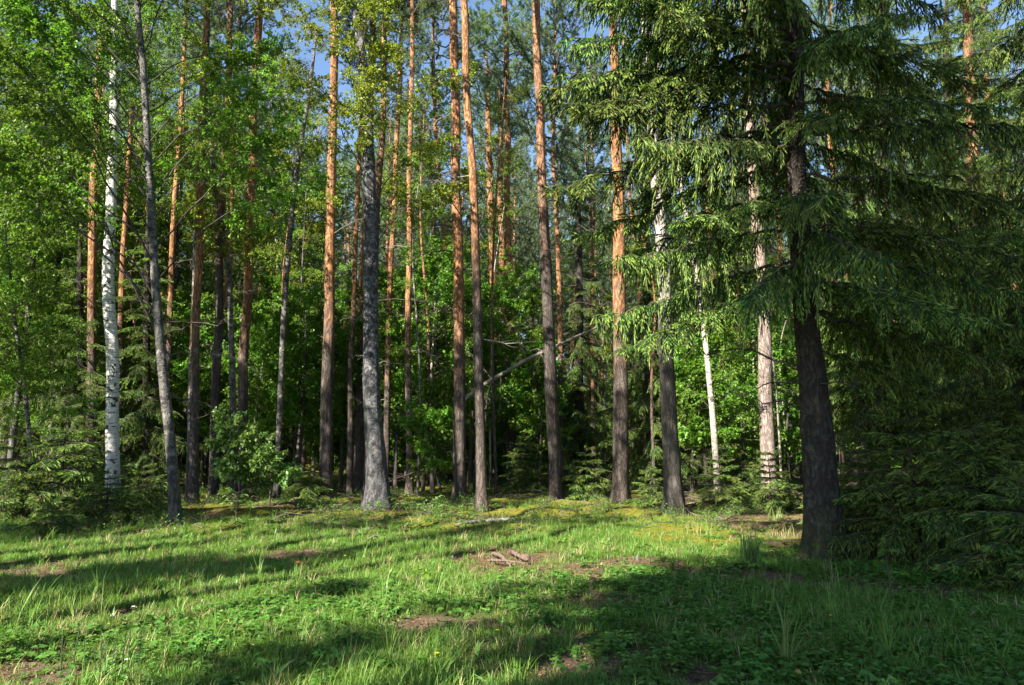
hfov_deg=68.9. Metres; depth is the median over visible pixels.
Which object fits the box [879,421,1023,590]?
young spruce
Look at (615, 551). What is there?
seedling
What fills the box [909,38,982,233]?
pine tree
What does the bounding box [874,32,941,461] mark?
pine tree
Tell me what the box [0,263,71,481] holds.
spruce tree
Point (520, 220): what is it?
pine tree
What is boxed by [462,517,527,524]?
fallen branch
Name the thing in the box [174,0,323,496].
pine tree
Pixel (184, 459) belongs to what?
leafy shrub
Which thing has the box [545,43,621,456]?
pine tree
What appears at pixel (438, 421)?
understorey tree
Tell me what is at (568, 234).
pine tree
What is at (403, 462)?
leafy shrub
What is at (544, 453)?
leafy shrub
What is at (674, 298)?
pine tree
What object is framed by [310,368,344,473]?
spruce tree
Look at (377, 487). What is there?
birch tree
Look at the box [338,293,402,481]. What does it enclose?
spruce tree
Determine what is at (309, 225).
thin tree
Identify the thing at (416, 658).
seedling
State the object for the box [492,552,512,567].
root
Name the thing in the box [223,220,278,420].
thin tree
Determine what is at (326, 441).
pine tree
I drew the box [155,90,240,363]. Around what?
pine tree
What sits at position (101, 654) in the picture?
horsetail
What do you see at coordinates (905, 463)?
understorey tree
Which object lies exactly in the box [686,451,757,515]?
young spruce
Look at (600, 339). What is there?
pine tree
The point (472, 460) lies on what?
spruce tree
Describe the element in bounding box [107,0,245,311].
pine tree
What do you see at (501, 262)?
pine tree
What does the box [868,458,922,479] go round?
spruce tree
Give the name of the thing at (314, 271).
thin tree
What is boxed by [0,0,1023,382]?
sky
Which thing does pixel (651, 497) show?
young spruce
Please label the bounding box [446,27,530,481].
pine tree
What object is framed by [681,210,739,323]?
pine tree
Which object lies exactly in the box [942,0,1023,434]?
pine tree
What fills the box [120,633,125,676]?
horsetail
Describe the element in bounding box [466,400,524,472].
leafy shrub
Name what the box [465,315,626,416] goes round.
fallen tree
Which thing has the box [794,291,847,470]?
spruce tree
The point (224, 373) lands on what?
understorey tree
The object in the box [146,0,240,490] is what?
pine tree
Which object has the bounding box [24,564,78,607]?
grass tuft
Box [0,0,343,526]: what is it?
birch tree
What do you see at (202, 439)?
thin tree
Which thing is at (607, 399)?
leafy shrub
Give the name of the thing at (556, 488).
pine tree
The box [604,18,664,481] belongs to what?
pine tree
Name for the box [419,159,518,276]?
pine tree
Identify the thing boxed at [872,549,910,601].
seedling
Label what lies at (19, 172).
birch tree
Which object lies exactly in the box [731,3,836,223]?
pine tree
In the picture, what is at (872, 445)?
leafy shrub
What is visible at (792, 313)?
pine tree
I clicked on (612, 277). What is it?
pine tree
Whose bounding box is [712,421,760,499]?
young spruce
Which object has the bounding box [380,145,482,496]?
thin tree
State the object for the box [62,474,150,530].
young spruce
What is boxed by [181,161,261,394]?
pine tree
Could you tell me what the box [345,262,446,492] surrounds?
understorey tree
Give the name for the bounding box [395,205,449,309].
pine tree
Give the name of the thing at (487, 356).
understorey tree
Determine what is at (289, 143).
pine tree
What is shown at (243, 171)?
pine tree
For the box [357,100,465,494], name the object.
thin tree
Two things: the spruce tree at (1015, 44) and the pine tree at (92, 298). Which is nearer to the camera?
the spruce tree at (1015, 44)
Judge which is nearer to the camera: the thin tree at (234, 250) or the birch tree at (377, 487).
the birch tree at (377, 487)
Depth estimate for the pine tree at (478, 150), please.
38.14 m
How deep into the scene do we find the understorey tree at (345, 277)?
31.01 m
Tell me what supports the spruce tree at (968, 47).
on the ground at (431, 617)
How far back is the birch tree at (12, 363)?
22.35 m
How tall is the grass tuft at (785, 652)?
0.615 m
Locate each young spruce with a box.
[0,402,112,518]
[0,426,68,520]
[7,500,90,539]
[47,409,135,502]
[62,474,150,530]
[97,462,189,517]
[280,464,334,502]
[413,443,452,482]
[499,435,548,493]
[562,447,611,500]
[621,468,662,510]
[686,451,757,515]
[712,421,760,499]
[735,451,802,513]
[797,434,909,545]
[826,398,1003,565]
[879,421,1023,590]
[931,475,1023,599]
[950,388,1023,526]
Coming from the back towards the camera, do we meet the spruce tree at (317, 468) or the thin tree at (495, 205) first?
the spruce tree at (317, 468)
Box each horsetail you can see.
[60,630,63,675]
[71,629,79,673]
[83,640,85,676]
[99,640,102,668]
[104,643,105,677]
[110,633,117,671]
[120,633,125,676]
[127,631,130,666]
[137,631,141,667]
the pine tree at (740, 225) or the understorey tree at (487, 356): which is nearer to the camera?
the understorey tree at (487, 356)
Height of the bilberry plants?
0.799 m
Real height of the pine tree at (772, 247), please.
19.704 m
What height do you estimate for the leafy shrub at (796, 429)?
8.061 m
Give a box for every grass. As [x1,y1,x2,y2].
[77,481,849,536]
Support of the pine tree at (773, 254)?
on the ground at (431, 617)
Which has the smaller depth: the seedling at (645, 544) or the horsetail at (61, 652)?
the horsetail at (61, 652)
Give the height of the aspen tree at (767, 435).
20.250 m
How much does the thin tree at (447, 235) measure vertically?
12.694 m
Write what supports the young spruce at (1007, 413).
on the ground at (431, 617)
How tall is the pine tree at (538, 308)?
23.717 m
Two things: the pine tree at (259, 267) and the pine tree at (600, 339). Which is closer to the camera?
the pine tree at (259, 267)
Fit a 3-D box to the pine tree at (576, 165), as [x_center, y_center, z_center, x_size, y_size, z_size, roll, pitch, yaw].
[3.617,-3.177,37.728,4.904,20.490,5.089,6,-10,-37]
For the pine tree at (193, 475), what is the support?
on the ground at (431, 617)
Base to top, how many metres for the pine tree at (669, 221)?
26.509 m
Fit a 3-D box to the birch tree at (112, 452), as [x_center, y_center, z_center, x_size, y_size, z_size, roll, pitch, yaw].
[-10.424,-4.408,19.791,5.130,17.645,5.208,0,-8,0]
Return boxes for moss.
[12,487,931,554]
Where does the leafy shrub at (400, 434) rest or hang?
on the ground at (431, 617)
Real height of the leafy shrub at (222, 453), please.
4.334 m
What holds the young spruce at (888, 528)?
on the ground at (431, 617)
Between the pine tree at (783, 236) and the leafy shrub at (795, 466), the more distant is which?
the pine tree at (783, 236)
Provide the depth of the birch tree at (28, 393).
17.63 m
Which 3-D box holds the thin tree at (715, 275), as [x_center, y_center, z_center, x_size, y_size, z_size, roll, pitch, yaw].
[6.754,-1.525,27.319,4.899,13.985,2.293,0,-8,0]
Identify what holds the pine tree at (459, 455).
on the ground at (431, 617)
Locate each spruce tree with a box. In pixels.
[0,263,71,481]
[0,295,35,466]
[9,228,143,489]
[89,209,208,490]
[248,264,295,463]
[250,263,307,484]
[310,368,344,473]
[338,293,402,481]
[437,444,474,472]
[529,176,613,484]
[531,0,1023,563]
[580,127,706,491]
[599,337,613,466]
[602,358,639,469]
[606,332,639,475]
[680,333,711,474]
[683,276,751,481]
[788,0,994,485]
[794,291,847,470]
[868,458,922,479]
[889,0,1016,481]
[889,0,1023,484]
[897,0,1023,484]
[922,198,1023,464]
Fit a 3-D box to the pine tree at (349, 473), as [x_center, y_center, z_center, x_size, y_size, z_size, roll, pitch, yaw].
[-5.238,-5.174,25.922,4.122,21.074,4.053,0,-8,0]
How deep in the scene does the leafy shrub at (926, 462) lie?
32.66 m
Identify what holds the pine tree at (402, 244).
on the ground at (431, 617)
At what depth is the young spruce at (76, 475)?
15.98 m
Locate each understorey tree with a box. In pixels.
[0,301,86,459]
[76,295,159,445]
[149,288,235,463]
[200,299,274,491]
[221,304,302,491]
[250,272,334,461]
[261,287,360,486]
[307,281,385,488]
[342,268,421,450]
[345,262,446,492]
[379,266,451,444]
[380,234,490,493]
[389,400,504,498]
[430,272,528,488]
[464,263,555,484]
[506,335,577,482]
[649,334,716,493]
[658,344,742,499]
[698,319,790,479]
[749,342,872,494]
[790,331,872,488]
[854,315,944,476]
[935,377,1011,437]
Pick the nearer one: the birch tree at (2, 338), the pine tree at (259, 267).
the birch tree at (2, 338)
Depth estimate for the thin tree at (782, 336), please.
29.33 m
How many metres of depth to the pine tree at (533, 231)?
45.64 m
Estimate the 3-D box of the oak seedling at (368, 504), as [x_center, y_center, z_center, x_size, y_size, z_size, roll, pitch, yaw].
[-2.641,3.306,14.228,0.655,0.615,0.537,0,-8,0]
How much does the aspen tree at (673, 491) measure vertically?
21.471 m
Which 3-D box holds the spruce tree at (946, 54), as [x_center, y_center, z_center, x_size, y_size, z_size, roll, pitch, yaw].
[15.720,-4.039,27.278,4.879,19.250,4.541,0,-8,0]
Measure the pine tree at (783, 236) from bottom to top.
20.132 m
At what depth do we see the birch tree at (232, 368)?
22.37 m
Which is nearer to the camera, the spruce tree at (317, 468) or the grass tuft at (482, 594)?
the grass tuft at (482, 594)
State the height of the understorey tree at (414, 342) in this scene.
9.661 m
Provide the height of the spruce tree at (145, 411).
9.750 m
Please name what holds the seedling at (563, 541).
on the ground at (431, 617)
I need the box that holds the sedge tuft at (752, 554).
[736,528,764,567]
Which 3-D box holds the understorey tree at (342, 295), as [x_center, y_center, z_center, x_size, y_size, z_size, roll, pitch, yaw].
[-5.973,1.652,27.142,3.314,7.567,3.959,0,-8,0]
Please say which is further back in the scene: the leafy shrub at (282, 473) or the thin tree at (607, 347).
the thin tree at (607, 347)
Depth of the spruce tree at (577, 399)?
30.39 m
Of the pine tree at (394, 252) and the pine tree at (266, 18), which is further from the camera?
the pine tree at (394, 252)
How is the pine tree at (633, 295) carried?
on the ground at (431, 617)
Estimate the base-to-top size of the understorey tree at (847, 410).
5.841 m
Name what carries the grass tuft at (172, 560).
on the ground at (431, 617)
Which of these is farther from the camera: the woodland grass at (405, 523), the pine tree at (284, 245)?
the pine tree at (284, 245)
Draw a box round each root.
[487,558,524,563]
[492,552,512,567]
[509,550,528,560]
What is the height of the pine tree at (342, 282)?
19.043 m
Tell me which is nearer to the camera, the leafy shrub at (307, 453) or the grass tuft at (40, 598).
the grass tuft at (40, 598)
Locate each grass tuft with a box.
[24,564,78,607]
[92,581,109,623]
[167,544,183,573]
[372,567,393,598]
[472,586,494,602]
[685,523,722,535]
[743,580,845,666]
[762,507,783,520]
[768,524,797,536]
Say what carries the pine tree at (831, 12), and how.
on the ground at (431, 617)
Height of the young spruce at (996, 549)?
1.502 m
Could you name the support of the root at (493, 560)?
on the ground at (431, 617)
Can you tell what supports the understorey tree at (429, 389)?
on the ground at (431, 617)
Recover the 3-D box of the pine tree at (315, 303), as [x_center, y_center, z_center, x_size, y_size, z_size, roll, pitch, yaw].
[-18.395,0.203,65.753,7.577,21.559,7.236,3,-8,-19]
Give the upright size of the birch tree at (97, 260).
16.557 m
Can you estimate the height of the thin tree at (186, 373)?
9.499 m
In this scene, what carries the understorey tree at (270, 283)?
on the ground at (431, 617)
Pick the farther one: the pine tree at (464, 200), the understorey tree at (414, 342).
the pine tree at (464, 200)
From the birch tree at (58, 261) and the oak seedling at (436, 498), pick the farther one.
the birch tree at (58, 261)
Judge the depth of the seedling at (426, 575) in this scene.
8.56 m
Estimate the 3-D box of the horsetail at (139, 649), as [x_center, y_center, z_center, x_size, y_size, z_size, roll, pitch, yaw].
[-2.714,2.245,5.445,0.018,0.287,0.020,2,-8,0]
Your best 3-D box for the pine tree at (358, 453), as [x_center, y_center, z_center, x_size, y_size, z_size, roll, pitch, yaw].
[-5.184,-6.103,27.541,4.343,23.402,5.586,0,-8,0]
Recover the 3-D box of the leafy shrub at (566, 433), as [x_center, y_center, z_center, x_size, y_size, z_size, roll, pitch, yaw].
[1.863,4.037,34.678,3.749,5.502,3.732,1,-8,-4]
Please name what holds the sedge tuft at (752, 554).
on the ground at (431, 617)
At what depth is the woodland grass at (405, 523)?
17.93 m
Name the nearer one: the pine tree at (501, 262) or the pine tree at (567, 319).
the pine tree at (501, 262)
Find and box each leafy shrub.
[134,392,200,470]
[199,395,237,477]
[203,402,278,511]
[238,430,303,505]
[294,425,317,465]
[299,380,347,469]
[389,423,415,474]
[390,401,428,468]
[439,355,491,469]
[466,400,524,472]
[514,369,573,471]
[522,378,591,467]
[584,414,612,461]
[586,381,635,414]
[631,353,711,473]
[732,305,801,476]
[777,455,798,470]
[866,385,913,468]
[913,376,963,466]
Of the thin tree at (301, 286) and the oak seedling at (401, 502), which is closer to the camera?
the oak seedling at (401, 502)
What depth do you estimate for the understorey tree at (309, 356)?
25.40 m
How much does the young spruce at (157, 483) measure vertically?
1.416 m
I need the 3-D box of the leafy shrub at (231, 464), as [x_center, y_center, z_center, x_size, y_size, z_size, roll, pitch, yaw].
[-6.058,2.638,16.792,1.712,2.602,1.787,0,-8,0]
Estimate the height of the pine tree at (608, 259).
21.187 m
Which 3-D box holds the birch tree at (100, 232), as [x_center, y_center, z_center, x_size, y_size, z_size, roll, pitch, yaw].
[-16.015,-2.529,27.778,5.616,16.200,5.770,0,-8,0]
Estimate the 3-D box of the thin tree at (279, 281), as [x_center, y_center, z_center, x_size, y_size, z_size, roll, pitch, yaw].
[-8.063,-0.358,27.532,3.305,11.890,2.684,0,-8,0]
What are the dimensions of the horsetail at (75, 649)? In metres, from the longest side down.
0.323 x 0.023 x 0.021 m
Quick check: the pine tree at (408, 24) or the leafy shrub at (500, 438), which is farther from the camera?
the leafy shrub at (500, 438)
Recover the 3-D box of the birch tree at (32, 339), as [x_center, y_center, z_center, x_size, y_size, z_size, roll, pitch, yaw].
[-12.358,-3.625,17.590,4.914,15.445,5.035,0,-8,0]
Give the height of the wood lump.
0.172 m
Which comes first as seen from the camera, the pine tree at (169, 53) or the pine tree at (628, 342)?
the pine tree at (169, 53)
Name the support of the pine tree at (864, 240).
on the ground at (431, 617)
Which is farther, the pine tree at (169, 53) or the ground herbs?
the pine tree at (169, 53)
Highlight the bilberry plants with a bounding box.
[2,475,929,532]
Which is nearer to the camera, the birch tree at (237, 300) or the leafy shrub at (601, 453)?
the birch tree at (237, 300)
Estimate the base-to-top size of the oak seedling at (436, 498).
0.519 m
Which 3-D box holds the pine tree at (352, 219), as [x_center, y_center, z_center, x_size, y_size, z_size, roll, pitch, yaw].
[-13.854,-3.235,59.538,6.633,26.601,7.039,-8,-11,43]
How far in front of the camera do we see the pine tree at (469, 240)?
48.75 m
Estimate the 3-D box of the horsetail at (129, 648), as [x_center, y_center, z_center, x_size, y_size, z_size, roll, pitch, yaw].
[-2.766,2.236,5.393,0.020,0.304,0.022,0,-6,0]
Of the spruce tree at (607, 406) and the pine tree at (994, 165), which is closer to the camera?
the pine tree at (994, 165)
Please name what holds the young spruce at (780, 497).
on the ground at (431, 617)
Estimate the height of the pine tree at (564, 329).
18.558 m
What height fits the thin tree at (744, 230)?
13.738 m
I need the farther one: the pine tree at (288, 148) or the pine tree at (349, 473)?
the pine tree at (288, 148)
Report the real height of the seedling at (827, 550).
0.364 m
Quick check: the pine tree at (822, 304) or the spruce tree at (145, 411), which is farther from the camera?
the pine tree at (822, 304)
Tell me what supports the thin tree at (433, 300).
on the ground at (431, 617)
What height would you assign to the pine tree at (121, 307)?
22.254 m
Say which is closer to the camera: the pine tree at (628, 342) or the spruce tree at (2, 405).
the spruce tree at (2, 405)
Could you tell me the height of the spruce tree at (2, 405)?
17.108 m
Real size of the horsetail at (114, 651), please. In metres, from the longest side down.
0.301 x 0.021 x 0.019 m
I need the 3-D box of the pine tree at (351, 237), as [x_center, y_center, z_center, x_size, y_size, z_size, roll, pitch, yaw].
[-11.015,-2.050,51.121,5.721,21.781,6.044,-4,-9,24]
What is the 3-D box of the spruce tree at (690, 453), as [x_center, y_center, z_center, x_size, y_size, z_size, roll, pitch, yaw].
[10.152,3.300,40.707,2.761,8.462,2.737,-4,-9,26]
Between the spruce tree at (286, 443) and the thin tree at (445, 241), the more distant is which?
the spruce tree at (286, 443)
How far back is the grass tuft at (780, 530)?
13.44 m
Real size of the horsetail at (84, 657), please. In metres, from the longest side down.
0.268 x 0.019 x 0.017 m
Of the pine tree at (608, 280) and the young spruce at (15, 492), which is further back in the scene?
the pine tree at (608, 280)
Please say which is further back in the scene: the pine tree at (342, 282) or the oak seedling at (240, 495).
the pine tree at (342, 282)
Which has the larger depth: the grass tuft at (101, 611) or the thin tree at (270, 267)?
the thin tree at (270, 267)
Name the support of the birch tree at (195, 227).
on the ground at (431, 617)
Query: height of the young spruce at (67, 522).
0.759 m
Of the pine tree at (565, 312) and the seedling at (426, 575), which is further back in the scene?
the pine tree at (565, 312)
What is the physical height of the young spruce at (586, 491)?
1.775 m
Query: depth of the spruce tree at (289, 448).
30.64 m
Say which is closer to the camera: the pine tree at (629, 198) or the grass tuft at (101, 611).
the grass tuft at (101, 611)
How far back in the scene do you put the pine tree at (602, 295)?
71.09 m
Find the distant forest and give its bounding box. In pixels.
[100,214,786,463]
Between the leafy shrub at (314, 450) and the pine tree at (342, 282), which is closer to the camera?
the leafy shrub at (314, 450)
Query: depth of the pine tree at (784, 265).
65.20 m
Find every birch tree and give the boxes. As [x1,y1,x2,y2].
[0,0,217,502]
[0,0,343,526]
[0,6,95,374]
[0,47,64,358]
[0,49,123,479]
[0,74,140,484]
[0,181,105,507]
[0,224,66,453]
[0,247,30,390]
[2,79,146,483]
[61,84,191,367]
[61,141,126,423]
[114,71,242,487]
[115,125,214,471]
[123,0,255,501]
[162,56,291,498]
[162,101,285,482]
[235,0,487,510]
[240,103,353,307]
[265,31,346,498]
[617,9,757,499]
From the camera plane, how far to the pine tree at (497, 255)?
55.41 m
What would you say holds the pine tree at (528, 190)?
on the ground at (431, 617)
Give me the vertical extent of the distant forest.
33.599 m
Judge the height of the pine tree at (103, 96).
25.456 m
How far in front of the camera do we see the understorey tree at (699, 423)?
21.65 m
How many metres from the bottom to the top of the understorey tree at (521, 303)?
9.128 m
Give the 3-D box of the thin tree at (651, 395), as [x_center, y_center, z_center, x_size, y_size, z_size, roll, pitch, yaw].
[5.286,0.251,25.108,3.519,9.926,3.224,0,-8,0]
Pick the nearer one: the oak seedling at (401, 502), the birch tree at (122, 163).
the oak seedling at (401, 502)
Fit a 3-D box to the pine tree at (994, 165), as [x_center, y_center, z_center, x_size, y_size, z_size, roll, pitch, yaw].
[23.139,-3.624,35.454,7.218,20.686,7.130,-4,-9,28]
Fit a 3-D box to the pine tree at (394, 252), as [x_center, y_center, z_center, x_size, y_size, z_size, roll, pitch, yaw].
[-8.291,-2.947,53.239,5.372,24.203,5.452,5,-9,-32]
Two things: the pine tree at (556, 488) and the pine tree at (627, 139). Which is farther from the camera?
the pine tree at (627, 139)
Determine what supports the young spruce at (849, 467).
on the ground at (431, 617)
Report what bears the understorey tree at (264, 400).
on the ground at (431, 617)
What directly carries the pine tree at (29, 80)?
on the ground at (431, 617)
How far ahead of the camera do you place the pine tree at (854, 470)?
38.79 m
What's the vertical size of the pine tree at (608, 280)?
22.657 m
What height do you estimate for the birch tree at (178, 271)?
16.390 m
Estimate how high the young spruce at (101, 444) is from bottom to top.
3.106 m
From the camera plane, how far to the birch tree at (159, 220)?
30.73 m
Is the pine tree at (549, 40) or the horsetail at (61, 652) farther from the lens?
the pine tree at (549, 40)
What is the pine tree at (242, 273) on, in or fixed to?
on the ground at (431, 617)
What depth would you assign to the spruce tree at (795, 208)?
11.16 m
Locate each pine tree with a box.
[0,1,102,480]
[0,22,85,148]
[44,37,122,450]
[48,6,136,424]
[70,0,157,476]
[81,0,210,477]
[97,0,190,452]
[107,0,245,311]
[118,0,260,501]
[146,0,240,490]
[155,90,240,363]
[157,0,301,477]
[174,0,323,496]
[178,0,289,500]
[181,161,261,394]
[187,97,275,475]
[208,240,260,312]
[219,52,326,302]
[228,46,327,351]
[235,203,284,300]
[265,83,356,470]
[267,177,303,289]
[281,0,391,499]
[285,160,362,475]
[292,237,342,438]
[295,136,326,466]
[297,148,382,326]
[302,0,422,504]
[304,218,396,329]
[313,165,379,356]
[314,0,407,493]
[336,0,447,496]
[337,0,415,491]
[337,104,443,430]
[350,115,442,296]
[354,0,449,486]
[374,76,463,245]
[379,144,430,467]
[381,133,446,473]
[384,0,509,500]
[386,0,506,482]
[390,0,555,511]
[395,89,497,462]
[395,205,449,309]
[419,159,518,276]
[429,175,487,340]
[436,220,498,343]
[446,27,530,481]
[447,0,568,482]
[462,59,533,478]
[463,91,549,313]
[464,199,538,310]
[465,152,552,297]
[468,135,552,332]
[482,0,608,476]
[512,201,583,470]
[517,171,553,354]
[520,233,571,329]
[523,227,554,338]
[531,0,628,498]
[536,291,586,360]
[540,112,612,451]
[540,224,574,358]
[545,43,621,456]
[546,95,626,471]
[553,263,588,370]
[563,204,612,452]
[571,5,631,504]
[582,206,634,391]
[584,251,610,342]
[587,274,611,391]
[598,159,653,302]
[599,196,627,364]
[601,206,691,465]
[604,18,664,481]
[618,0,694,304]
[625,137,699,299]
[626,229,653,325]
[626,294,641,383]
[633,257,705,339]
[661,16,755,480]
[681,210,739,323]
[686,196,752,466]
[689,108,752,467]
[700,120,764,466]
[709,90,848,483]
[723,227,789,315]
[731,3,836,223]
[738,137,840,478]
[755,233,793,330]
[776,258,824,332]
[804,0,906,480]
[805,16,917,390]
[813,202,850,472]
[818,187,894,469]
[834,69,890,475]
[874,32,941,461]
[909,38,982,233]
[918,61,1023,470]
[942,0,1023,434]
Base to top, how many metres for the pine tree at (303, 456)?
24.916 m
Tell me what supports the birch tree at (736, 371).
on the ground at (431, 617)
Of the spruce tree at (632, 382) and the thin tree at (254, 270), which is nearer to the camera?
the thin tree at (254, 270)
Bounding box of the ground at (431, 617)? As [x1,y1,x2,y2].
[0,463,1023,684]
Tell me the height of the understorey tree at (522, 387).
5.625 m
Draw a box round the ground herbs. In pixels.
[0,517,1023,684]
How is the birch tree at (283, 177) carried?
on the ground at (431, 617)
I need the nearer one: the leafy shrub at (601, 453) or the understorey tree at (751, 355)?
the understorey tree at (751, 355)
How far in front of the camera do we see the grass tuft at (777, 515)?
15.46 m
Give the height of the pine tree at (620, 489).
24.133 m
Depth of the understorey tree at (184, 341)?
24.84 m
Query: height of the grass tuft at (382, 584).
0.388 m
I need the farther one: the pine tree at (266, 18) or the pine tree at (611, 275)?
the pine tree at (611, 275)
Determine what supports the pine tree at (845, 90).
on the ground at (431, 617)
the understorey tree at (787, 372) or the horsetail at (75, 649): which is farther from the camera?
the understorey tree at (787, 372)
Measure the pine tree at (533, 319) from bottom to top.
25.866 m
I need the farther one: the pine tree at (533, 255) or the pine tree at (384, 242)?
the pine tree at (533, 255)
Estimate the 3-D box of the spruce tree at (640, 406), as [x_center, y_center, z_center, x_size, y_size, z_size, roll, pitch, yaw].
[4.683,-1.664,26.364,4.636,14.463,4.124,0,-8,0]
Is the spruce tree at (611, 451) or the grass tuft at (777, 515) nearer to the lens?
the grass tuft at (777, 515)
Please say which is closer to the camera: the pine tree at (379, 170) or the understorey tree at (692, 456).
the pine tree at (379, 170)
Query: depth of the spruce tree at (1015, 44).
15.46 m
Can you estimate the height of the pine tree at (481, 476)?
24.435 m
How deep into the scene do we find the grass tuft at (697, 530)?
13.10 m
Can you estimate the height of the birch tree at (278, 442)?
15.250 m
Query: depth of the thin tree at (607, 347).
31.20 m
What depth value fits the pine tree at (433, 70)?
32.16 m
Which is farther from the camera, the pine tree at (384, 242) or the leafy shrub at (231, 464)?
the pine tree at (384, 242)
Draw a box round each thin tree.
[114,191,182,489]
[137,261,243,485]
[179,268,214,481]
[199,188,266,456]
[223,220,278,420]
[254,182,345,481]
[255,205,310,445]
[257,186,324,445]
[264,189,340,485]
[274,260,357,414]
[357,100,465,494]
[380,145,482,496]
[399,139,467,477]
[404,176,441,483]
[412,158,525,492]
[417,181,468,483]
[461,77,538,497]
[468,203,526,487]
[583,292,630,477]
[628,211,702,491]
[665,130,745,487]
[690,203,741,482]
[707,257,757,478]
[727,157,784,468]
[727,179,797,488]
[741,246,843,483]
[756,280,820,451]
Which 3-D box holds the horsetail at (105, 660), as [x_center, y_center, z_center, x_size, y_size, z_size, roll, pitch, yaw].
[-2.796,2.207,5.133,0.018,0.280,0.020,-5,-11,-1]
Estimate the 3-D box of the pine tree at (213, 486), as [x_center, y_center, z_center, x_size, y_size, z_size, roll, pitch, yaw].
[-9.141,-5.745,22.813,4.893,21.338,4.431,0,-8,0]
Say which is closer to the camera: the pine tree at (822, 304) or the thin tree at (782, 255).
the thin tree at (782, 255)
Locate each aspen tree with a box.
[641,12,687,514]
[676,0,828,499]
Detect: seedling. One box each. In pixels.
[216,487,253,521]
[356,500,390,528]
[387,493,410,519]
[411,566,436,585]
[413,656,425,670]
[417,495,443,519]
[557,538,582,562]
[601,543,617,564]
[634,543,661,563]
[812,543,837,564]
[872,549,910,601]
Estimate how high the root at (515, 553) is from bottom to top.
0.119 m
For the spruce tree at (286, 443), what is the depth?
34.21 m
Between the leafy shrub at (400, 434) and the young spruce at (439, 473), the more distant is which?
the leafy shrub at (400, 434)
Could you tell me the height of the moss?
0.443 m
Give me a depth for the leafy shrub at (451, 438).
37.28 m
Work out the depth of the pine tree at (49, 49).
35.14 m
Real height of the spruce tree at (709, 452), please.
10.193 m
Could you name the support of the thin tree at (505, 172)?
on the ground at (431, 617)
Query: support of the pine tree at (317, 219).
on the ground at (431, 617)
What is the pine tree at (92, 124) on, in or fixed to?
on the ground at (431, 617)
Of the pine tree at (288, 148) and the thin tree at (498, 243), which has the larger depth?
the pine tree at (288, 148)
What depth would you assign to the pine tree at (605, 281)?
61.43 m
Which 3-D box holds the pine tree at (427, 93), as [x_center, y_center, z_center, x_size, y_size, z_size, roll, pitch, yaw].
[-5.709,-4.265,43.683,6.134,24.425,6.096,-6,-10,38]
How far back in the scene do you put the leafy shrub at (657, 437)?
33.91 m
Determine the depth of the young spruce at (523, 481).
24.57 m
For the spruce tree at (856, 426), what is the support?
on the ground at (431, 617)
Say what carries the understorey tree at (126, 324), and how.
on the ground at (431, 617)
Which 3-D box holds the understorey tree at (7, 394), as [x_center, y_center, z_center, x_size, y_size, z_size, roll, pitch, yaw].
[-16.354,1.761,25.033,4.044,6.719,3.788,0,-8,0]
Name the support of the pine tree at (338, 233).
on the ground at (431, 617)
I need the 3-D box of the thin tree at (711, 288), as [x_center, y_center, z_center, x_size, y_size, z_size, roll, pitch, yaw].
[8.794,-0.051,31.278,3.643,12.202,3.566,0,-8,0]
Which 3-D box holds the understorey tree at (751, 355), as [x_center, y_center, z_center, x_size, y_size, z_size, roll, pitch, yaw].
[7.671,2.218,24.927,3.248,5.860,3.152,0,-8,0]
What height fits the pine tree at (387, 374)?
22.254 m
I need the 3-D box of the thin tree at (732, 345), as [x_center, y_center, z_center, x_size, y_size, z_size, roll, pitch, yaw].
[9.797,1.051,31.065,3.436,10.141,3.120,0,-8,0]
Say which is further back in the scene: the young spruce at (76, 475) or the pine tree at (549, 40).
the pine tree at (549, 40)
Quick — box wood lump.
[519,554,530,561]
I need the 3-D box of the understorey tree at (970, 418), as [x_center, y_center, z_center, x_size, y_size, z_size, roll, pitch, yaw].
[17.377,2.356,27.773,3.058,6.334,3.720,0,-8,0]
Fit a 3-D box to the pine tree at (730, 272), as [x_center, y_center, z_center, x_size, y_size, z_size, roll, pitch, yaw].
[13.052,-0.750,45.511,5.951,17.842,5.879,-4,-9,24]
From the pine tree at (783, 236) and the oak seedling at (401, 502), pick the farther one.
the pine tree at (783, 236)
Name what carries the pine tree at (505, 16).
on the ground at (431, 617)
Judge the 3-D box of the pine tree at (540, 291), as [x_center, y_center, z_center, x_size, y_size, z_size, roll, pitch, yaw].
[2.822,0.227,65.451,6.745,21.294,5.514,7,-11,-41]
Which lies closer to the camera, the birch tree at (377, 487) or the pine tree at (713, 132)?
the birch tree at (377, 487)
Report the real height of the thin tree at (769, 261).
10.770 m
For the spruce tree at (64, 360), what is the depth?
23.11 m
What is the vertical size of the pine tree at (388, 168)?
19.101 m
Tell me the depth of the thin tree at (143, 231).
25.66 m
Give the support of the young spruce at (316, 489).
on the ground at (431, 617)
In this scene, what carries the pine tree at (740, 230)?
on the ground at (431, 617)
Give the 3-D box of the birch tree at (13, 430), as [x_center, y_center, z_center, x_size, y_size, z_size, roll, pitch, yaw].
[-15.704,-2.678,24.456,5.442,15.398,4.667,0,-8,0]
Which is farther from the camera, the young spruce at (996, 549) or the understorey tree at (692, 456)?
the understorey tree at (692, 456)

